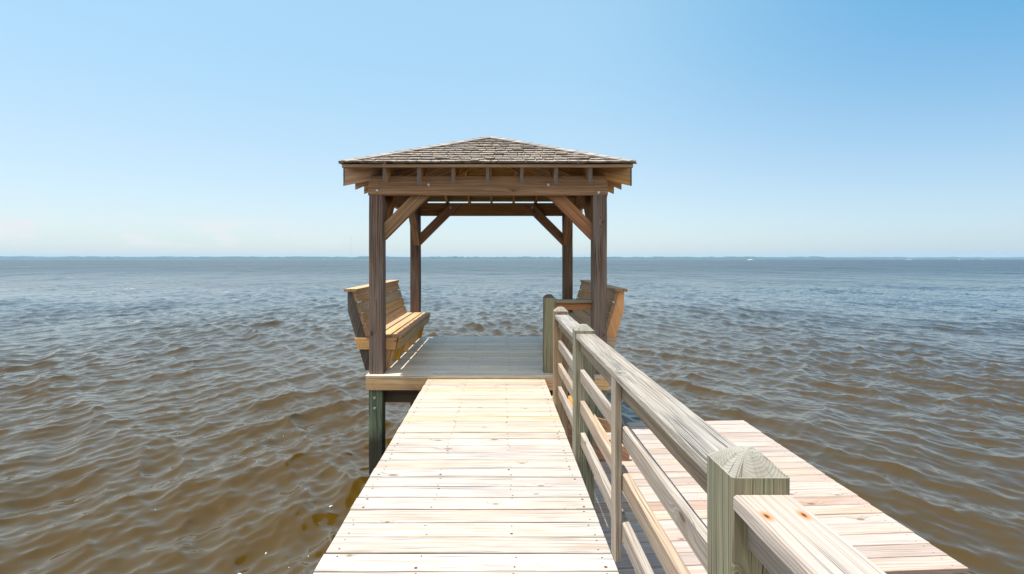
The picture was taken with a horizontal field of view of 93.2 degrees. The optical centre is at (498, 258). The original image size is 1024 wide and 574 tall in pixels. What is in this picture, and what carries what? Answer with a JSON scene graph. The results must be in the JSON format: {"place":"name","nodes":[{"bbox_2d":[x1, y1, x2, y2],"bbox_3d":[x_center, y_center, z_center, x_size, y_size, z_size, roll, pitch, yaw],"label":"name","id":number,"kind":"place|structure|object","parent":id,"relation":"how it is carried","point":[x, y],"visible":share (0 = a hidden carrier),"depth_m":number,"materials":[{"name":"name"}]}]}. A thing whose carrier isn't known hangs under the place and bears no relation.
{"place":"outdoors","nodes":[
{"label":"outdoors","id":0,"kind":"place"},
{"bbox_2d":[0,259,1023,573],"bbox_3d":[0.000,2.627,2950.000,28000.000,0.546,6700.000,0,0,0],"label":"water","id":1,"kind":"structure","parent":0,"point":[198,389],"depth_m":10.27,"materials":[{"name":"brown liquid"}]},
{"bbox_2d":[313,379,618,573],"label":"pier walkway","id":2,"kind":"structure","parent":1,"relation":"in","point":[475,476],"depth_m":3.02,"materials":[{"name":"brown wood"}]},
{"bbox_2d":[553,307,885,573],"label":"railing","id":3,"kind":"object","parent":2,"relation":"attached to","point":[761,519],"visible":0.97,"depth_m":1.65,"materials":[{"name":"beige wood"}]},
{"bbox_2d":[366,336,608,475],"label":"gazebo platform","id":4,"kind":"structure","parent":1,"relation":"in","point":[414,368],"depth_m":6.40,"materials":[{"name":"grey wood"}]},
{"bbox_2d":[344,280,429,369],"bbox_3d":[-1.626,0.917,7.560,0.743,1.060,2.680,0,0,0],"label":"bench","id":5,"kind":"object","parent":4,"relation":"on","point":[404,329],"visible":0.75,"depth_m":6.63,"materials":[{"name":"brown wood"}]},
{"bbox_2d":[338,136,636,373],"bbox_3d":[-0.135,-0.234,7.563,3.636,3.365,3.639,0,0,0],"label":"gazebo","id":6,"kind":"object","parent":4,"relation":"on","point":[570,184],"visible":1,"depth_m":6.07,"materials":[{"name":"wood"}]},
{"bbox_2d":[543,294,591,372],"bbox_3d":[0.876,0.951,6.207,0.613,0.994,0.156,0,0,0],"label":"handrail","id":7,"kind":"object","parent":4,"relation":"on","point":[551,303],"visible":0.85,"depth_m":6.14,"materials":[{"name":"grey wood"}]},
{"bbox_2d":[568,280,627,352],"bbox_3d":[1.287,0.917,7.560,0.742,1.060,2.680,0,0,0],"label":"bench","id":8,"kind":"object","parent":4,"relation":"on","point":[615,295],"visible":0.34,"depth_m":6.31,"materials":[{"name":"brown wood"}]},
{"bbox_2d":[594,420,967,573],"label":"dock","id":9,"kind":"object","parent":1,"relation":"in","point":[885,543],"visible":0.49,"depth_m":4.08,"materials":[{"name":"brown wood"}]},
{"bbox_2d":[0,0,1023,257],"label":"sky","id":10,"kind":"structure","parent":0,"point":[129,128],"materials":[{"name":"blue"}]},
{"bbox_2d":[551,396,628,460],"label":"dock stairs","id":11,"kind":"structure","parent":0,"point":[604,425],"depth_m":5.09,"materials":[{"name":"brown wood"}]},
{"bbox_3d":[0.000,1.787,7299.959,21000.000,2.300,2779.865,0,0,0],"label":"far shore ground","id":12,"kind":"structure","parent":0,"visible":0},
{"bbox_2d":[0,256,1023,258],"bbox_3d":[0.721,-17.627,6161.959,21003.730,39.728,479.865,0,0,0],"label":"woods","id":13,"kind":"object","parent":12,"relation":"on","point":[253,257],"visible":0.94,"depth_m":6028.76,"materials":[{"name":"green plant"}]}
]}

